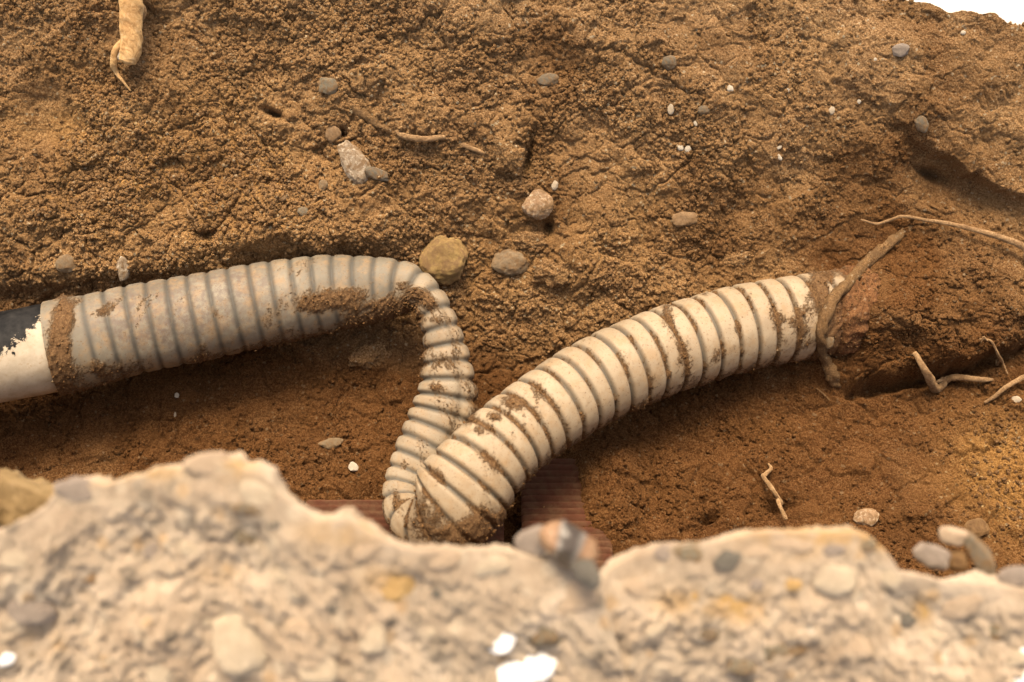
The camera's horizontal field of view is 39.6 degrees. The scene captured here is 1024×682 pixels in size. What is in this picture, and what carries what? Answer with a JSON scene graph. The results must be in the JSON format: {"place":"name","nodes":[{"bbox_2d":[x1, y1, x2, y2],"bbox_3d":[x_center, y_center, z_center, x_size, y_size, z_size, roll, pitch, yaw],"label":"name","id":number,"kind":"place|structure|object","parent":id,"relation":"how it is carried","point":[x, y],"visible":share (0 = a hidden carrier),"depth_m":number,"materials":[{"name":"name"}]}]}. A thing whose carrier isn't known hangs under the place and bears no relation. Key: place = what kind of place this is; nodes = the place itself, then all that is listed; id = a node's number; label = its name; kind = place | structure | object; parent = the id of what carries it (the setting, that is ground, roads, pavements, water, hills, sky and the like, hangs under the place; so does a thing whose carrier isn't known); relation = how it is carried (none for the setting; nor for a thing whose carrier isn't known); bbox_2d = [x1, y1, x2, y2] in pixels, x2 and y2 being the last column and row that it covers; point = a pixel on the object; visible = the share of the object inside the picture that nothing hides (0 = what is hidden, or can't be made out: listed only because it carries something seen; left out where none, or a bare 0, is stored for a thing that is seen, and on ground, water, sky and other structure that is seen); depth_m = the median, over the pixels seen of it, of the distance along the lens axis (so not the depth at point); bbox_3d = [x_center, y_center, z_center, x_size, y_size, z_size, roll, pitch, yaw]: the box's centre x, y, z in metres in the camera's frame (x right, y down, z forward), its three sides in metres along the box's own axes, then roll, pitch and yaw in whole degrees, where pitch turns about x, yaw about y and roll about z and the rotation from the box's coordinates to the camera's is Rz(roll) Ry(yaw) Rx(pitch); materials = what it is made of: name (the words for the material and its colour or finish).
{"place":"outdoors","nodes":[
{"label":"outdoors","id":0,"kind":"place"},
{"bbox_2d":[0,0,1023,578],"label":"soil trench","id":1,"kind":"object","parent":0,"point":[954,144],"visible":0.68,"depth_m":1.02,"materials":[{"name":"brown soil"}]},
{"bbox_2d":[0,468,54,527],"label":"stone","id":2,"kind":"object","parent":1,"relation":"on","point":[22,496],"visible":0.17,"depth_m":0.73,"materials":[{"name":"beige stone"}]},
{"bbox_2d":[55,254,75,272],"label":"stone","id":3,"kind":"object","parent":1,"relation":"on","point":[65,263],"visible":1,"depth_m":1.01,"materials":[{"name":"beige stone"}]},
{"bbox_2d":[116,256,129,281],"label":"stone","id":4,"kind":"object","parent":1,"relation":"on","point":[123,274],"visible":1,"depth_m":1.01,"materials":[{"name":"beige stone"}]},
{"bbox_2d":[110,0,146,90],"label":"root stub","id":5,"kind":"object","parent":1,"relation":"on","point":[128,44],"visible":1,"depth_m":0.99,"materials":[{"name":"beige plant"}]},
{"bbox_2d":[150,237,169,253],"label":"soil clod","id":6,"kind":"object","parent":1,"relation":"on","point":[162,245],"visible":1,"depth_m":1.01,"materials":[{"name":"brown soil"}]},
{"bbox_2d":[278,196,286,201],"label":"stone","id":7,"kind":"object","parent":1,"relation":"on","point":[283,198],"visible":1,"depth_m":1.00,"materials":[{"name":"brown stone"}]},
{"bbox_2d":[297,207,307,215],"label":"stone","id":8,"kind":"object","parent":1,"relation":"on","point":[301,211],"visible":1,"depth_m":1.00,"materials":[{"name":"grey stone"}]},
{"bbox_2d":[0,451,627,681],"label":"concrete chunk","id":9,"kind":"object","parent":1,"relation":"on","point":[218,566],"visible":0.98,"depth_m":0.66,"materials":[{"name":"beige concrete"}]},
{"bbox_2d":[514,525,546,556],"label":"stone","id":10,"kind":"object","parent":9,"relation":"on","point":[527,541],"visible":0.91,"depth_m":0.66,"materials":[{"name":"grey stone"}]},
{"bbox_2d":[539,520,597,569],"bbox_3d":[0.026,0.094,0.655,0.029,0.020,0.017,28,55,22],"label":"stone","id":11,"kind":"object","parent":9,"relation":"on","point":[565,544],"visible":1,"depth_m":0.65,"materials":[{"name":"brown stone"}]},
{"bbox_2d":[571,559,600,589],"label":"stone","id":12,"kind":"object","parent":9,"relation":"on","point":[587,575],"visible":1,"depth_m":0.65,"materials":[{"name":"stone"}]},
{"bbox_2d":[318,180,327,190],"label":"stone","id":13,"kind":"object","parent":1,"relation":"on","point":[323,184],"visible":1,"depth_m":1.01,"materials":[{"name":"brown stone"}]},
{"bbox_2d":[318,77,337,94],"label":"stone","id":14,"kind":"object","parent":1,"relation":"on","point":[328,86],"visible":1,"depth_m":1.01,"materials":[{"name":"brown stone"}]},
{"bbox_2d":[318,438,342,448],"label":"stone","id":15,"kind":"object","parent":1,"relation":"on","point":[329,443],"visible":1,"depth_m":1.01,"materials":[{"name":"beige stone"}]},
{"bbox_2d":[325,126,340,142],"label":"stone","id":16,"kind":"object","parent":1,"relation":"on","point":[333,133],"visible":1,"depth_m":1.02,"materials":[{"name":"brown stone"}]},
{"bbox_2d":[348,462,358,471],"bbox_3d":[-0.112,0.088,1.001,0.007,0.005,0.007,0,50,0],"label":"stone chip","id":17,"kind":"object","parent":1,"relation":"on","point":[353,466],"visible":1,"depth_m":1.00,"materials":[{"name":"white stone"}]},
{"bbox_2d":[337,140,370,183],"bbox_3d":[-0.113,-0.128,1.012,0.029,0.022,0.018,35,58,25],"label":"stone","id":18,"kind":"object","parent":1,"relation":"on","point":[355,162],"visible":1,"depth_m":1.01,"materials":[{"name":"beige stone"}]},
{"bbox_2d":[346,102,391,133],"bbox_3d":[-0.102,-0.160,1.018,0.051,0.020,0.009,18,52,14],"label":"root","id":19,"kind":"object","parent":1,"relation":"on","point":[367,117],"visible":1,"depth_m":1.02,"materials":[{"name":"plant"}]},
{"bbox_2d":[348,341,391,369],"bbox_3d":[-0.104,0.010,1.037,0.034,0.017,0.018,-20,53,-16],"label":"soil clod","id":20,"kind":"object","parent":1,"relation":"on","point":[368,356],"visible":1,"depth_m":1.03,"materials":[{"name":"brown soil"}]},
{"bbox_2d":[365,166,388,180],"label":"stone","id":21,"kind":"object","parent":1,"relation":"on","point":[373,172],"visible":1,"depth_m":1.01,"materials":[{"name":"grey stone"}]},
{"bbox_2d":[306,500,503,546],"bbox_3d":[-0.074,0.153,0.985,0.138,0.061,0.067,0,50,0],"label":"clay brick","id":22,"kind":"object","parent":1,"relation":"on","point":[372,510],"visible":0.09,"depth_m":0.98,"materials":[{"name":"brick"}]},
{"bbox_2d":[395,130,445,141],"bbox_3d":[-0.066,-0.146,1.013,0.040,0.008,0.013,8,51,7],"label":"root","id":23,"kind":"object","parent":1,"relation":"on","point":[414,138],"visible":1,"depth_m":1.01,"materials":[{"name":"brown plant"}]},
{"bbox_2d":[419,235,468,284],"bbox_3d":[-0.049,-0.059,1.030,0.036,0.032,0.032,0,50,0],"label":"stone","id":24,"kind":"object","parent":1,"relation":"on","point":[442,259],"visible":0.94,"depth_m":1.02,"materials":[{"name":"yellow stone"}]},
{"bbox_2d":[40,255,881,547],"bbox_3d":[0.014,0.040,0.983,0.657,0.129,0.226,-5,50,-4],"label":"corrugated conduit","id":25,"kind":"object","parent":1,"relation":"on","point":[462,470],"visible":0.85,"depth_m":0.97,"materials":[{"name":"plastic"}]},
{"bbox_2d":[0,304,57,402],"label":"painted pipe","id":26,"kind":"object","parent":25,"relation":"in","point":[25,371],"visible":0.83,"depth_m":0.95,"materials":[{"name":"paint"}]},
{"bbox_2d":[815,225,913,387],"bbox_3d":[0.253,-0.030,1.036,0.030,0.074,0.129,24,54,19],"label":"root","id":27,"kind":"object","parent":25,"relation":"on","point":[828,310],"visible":1,"depth_m":1.01,"materials":[{"name":"bark"}]},
{"bbox_2d":[459,142,485,155],"bbox_3d":[-0.029,-0.138,1.018,0.024,0.010,0.010,0,50,0],"label":"root","id":28,"kind":"object","parent":1,"relation":"on","point":[472,148],"visible":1,"depth_m":1.01,"materials":[{"name":"brown plant"}]},
{"bbox_2d":[492,134,524,178],"bbox_3d":[-0.003,-0.133,1.015,0.024,0.031,0.024,0,50,0],"label":"soil clod","id":29,"kind":"object","parent":1,"relation":"on","point":[508,156],"visible":1,"depth_m":1.01,"materials":[{"name":"brown soil"}]},
{"bbox_2d":[491,249,528,275],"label":"stone","id":30,"kind":"object","parent":1,"relation":"on","point":[510,262],"visible":1,"depth_m":1.03,"materials":[{"name":"beige stone"}]},
{"bbox_2d":[0,0,1023,575],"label":"soil crumbs","id":31,"kind":"object","parent":1,"relation":"on","point":[142,172],"visible":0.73,"depth_m":1.02,"materials":[{"name":"brown soil"}]},
{"bbox_2d":[512,231,546,249],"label":"soil clod","id":32,"kind":"object","parent":1,"relation":"on","point":[526,240],"visible":1,"depth_m":1.03,"materials":[{"name":"brown soil"}]},
{"bbox_2d":[522,189,553,219],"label":"stone","id":33,"kind":"object","parent":1,"relation":"on","point":[537,204],"visible":1,"depth_m":1.02,"materials":[{"name":"beige stone"}]},
{"bbox_2d":[536,73,558,85],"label":"stone","id":34,"kind":"object","parent":1,"relation":"on","point":[546,79],"visible":1,"depth_m":1.02,"materials":[{"name":"stone"}]},
{"bbox_2d":[531,259,572,288],"bbox_3d":[0.031,-0.051,1.026,0.028,0.020,0.024,19,53,15],"label":"soil clod","id":35,"kind":"object","parent":1,"relation":"on","point":[550,273],"visible":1,"depth_m":1.02,"materials":[{"name":"brown soil"}]},
{"bbox_2d":[551,180,557,189],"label":"stone","id":36,"kind":"object","parent":1,"relation":"on","point":[554,185],"visible":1,"depth_m":1.02,"materials":[{"name":"white stone"}]},
{"bbox_2d":[521,458,612,570],"bbox_3d":[0.037,0.137,0.995,0.061,0.062,0.095,0,50,0],"label":"clay brick","id":37,"kind":"object","parent":1,"relation":"on","point":[553,487],"visible":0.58,"depth_m":0.98,"materials":[{"name":"brick"}]},
{"bbox_2d":[661,55,676,69],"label":"stone","id":38,"kind":"object","parent":1,"relation":"on","point":[669,62],"visible":1,"depth_m":1.01,"materials":[{"name":"stone"}]},
{"bbox_2d":[667,104,673,114],"bbox_3d":[0.113,-0.166,1.016,0.005,0.006,0.006,0,50,0],"label":"stone chip","id":39,"kind":"object","parent":1,"relation":"on","point":[670,109],"visible":1,"depth_m":1.01,"materials":[{"name":"beige stone"}]},
{"bbox_2d":[671,212,697,227],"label":"stone","id":40,"kind":"object","parent":1,"relation":"on","point":[679,219],"visible":1,"depth_m":1.03,"materials":[{"name":"brown stone"}]},
{"bbox_2d":[685,145,690,151],"bbox_3d":[0.126,-0.138,1.022,0.005,0.004,0.004,0,50,0],"label":"stone chip","id":41,"kind":"object","parent":1,"relation":"on","point":[687,148],"visible":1,"depth_m":1.02,"materials":[{"name":"white stone"}]},
{"bbox_2d":[698,105,708,114],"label":"stone","id":42,"kind":"object","parent":1,"relation":"on","point":[703,109],"visible":1,"depth_m":1.01,"materials":[{"name":"brown stone"}]},
{"bbox_2d":[727,85,733,91],"bbox_3d":[0.156,-0.180,1.014,0.005,0.004,0.004,0,50,0],"label":"stone chip","id":43,"kind":"object","parent":1,"relation":"on","point":[729,88],"visible":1,"depth_m":1.01,"materials":[{"name":"white stone"}]},
{"bbox_2d":[722,251,754,267],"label":"soil clod","id":44,"kind":"object","parent":1,"relation":"on","point":[738,259],"visible":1,"depth_m":1.04,"materials":[{"name":"brown soil"}]},
{"bbox_2d":[761,463,787,520],"bbox_3d":[0.183,0.106,0.988,0.010,0.013,0.050,-10,51,-8],"label":"root","id":45,"kind":"object","parent":1,"relation":"on","point":[779,502],"visible":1,"depth_m":0.99,"materials":[{"name":"brown plant"}]},
{"bbox_2d":[599,525,1023,681],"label":"concrete chunk","id":46,"kind":"object","parent":1,"relation":"on","point":[835,603],"visible":0.98,"depth_m":0.67,"materials":[{"name":"concrete"}]},
{"bbox_2d":[948,550,968,570],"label":"stone","id":47,"kind":"object","parent":46,"relation":"on","point":[959,559],"visible":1,"depth_m":0.72,"materials":[{"name":"brown stone"}]},
{"bbox_2d":[938,526,967,546],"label":"stone","id":48,"kind":"object","parent":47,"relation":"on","point":[955,536],"visible":1,"depth_m":0.72,"materials":[{"name":"beige stone"}]},
{"bbox_2d":[964,530,995,574],"bbox_3d":[0.235,0.107,0.715,0.010,0.012,0.025,-23,54,-18],"label":"stone","id":49,"kind":"object","parent":46,"relation":"on","point":[980,554],"visible":1,"depth_m":0.71,"materials":[{"name":"beige stone"}]},
{"bbox_2d":[997,566,1023,586],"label":"stone","id":50,"kind":"object","parent":46,"relation":"on","point":[1011,575],"visible":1,"depth_m":0.69,"materials":[{"name":"grey stone"}]},
{"bbox_2d":[826,337,833,348],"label":"stone","id":51,"kind":"object","parent":1,"relation":"on","point":[829,341],"visible":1,"depth_m":1.00,"materials":[{"name":"beige stone"}]},
{"bbox_2d":[829,107,834,114],"bbox_3d":[0.228,-0.165,1.016,0.005,0.004,0.005,0,50,0],"label":"stone chip","id":52,"kind":"object","parent":1,"relation":"on","point":[832,110],"visible":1,"depth_m":1.02,"materials":[{"name":"beige stone"}]},
{"bbox_2d":[853,508,878,526],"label":"stone","id":53,"kind":"object","parent":1,"relation":"on","point":[868,516],"visible":1,"depth_m":0.97,"materials":[{"name":"beige stone"}]},
{"bbox_2d":[892,43,909,56],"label":"stone","id":54,"kind":"object","parent":1,"relation":"on","point":[900,50],"visible":1,"depth_m":1.00,"materials":[{"name":"beige stone"}]},
{"bbox_2d":[914,115,928,132],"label":"stone","id":55,"kind":"object","parent":1,"relation":"on","point":[921,123],"visible":1,"depth_m":1.00,"materials":[{"name":"grey stone"}]},
{"bbox_2d":[912,542,950,569],"bbox_3d":[0.211,0.108,0.715,0.019,0.012,0.012,20,53,16],"label":"stone","id":56,"kind":"object","parent":1,"relation":"on","point":[932,556],"visible":1,"depth_m":0.71,"materials":[{"name":"grey stone"}]},
{"bbox_2d":[861,215,1023,257],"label":"root","id":57,"kind":"object","parent":1,"relation":"on","point":[1008,240],"visible":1,"depth_m":1.02,"materials":[{"name":"brown plant"}]},
{"bbox_2d":[912,351,993,392],"bbox_3d":[0.316,0.022,1.024,0.064,0.047,0.017,-8,50,-6],"label":"root","id":58,"kind":"object","parent":1,"relation":"on","point":[939,385],"visible":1,"depth_m":1.03,"materials":[{"name":"brown plant"}]},
{"bbox_2d":[964,518,989,536],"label":"stone","id":59,"kind":"object","parent":1,"relation":"on","point":[978,527],"visible":0.84,"depth_m":0.96,"materials":[{"name":"brown stone"}]},
{"bbox_2d":[979,336,1007,373],"bbox_3d":[0.345,0.009,1.021,0.028,0.042,0.014,0,50,0],"label":"root","id":60,"kind":"object","parent":1,"relation":"on","point":[996,351],"visible":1,"depth_m":1.01,"materials":[{"name":"brown plant"}]},
{"bbox_2d":[984,374,1023,403],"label":"root","id":61,"kind":"object","parent":1,"relation":"on","point":[1007,386],"visible":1,"depth_m":1.02,"materials":[{"name":"brown plant"}]},
{"bbox_2d":[1012,396,1021,401],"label":"stone","id":62,"kind":"object","parent":1,"relation":"on","point":[1016,398],"visible":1,"depth_m":1.02,"materials":[{"name":"white stone"}]},
{"bbox_2d":[908,0,1023,24],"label":"sky","id":63,"kind":"structure","parent":0,"point":[1008,11],"depth_m":1.06,"materials":[{"name":"white"}]}
]}

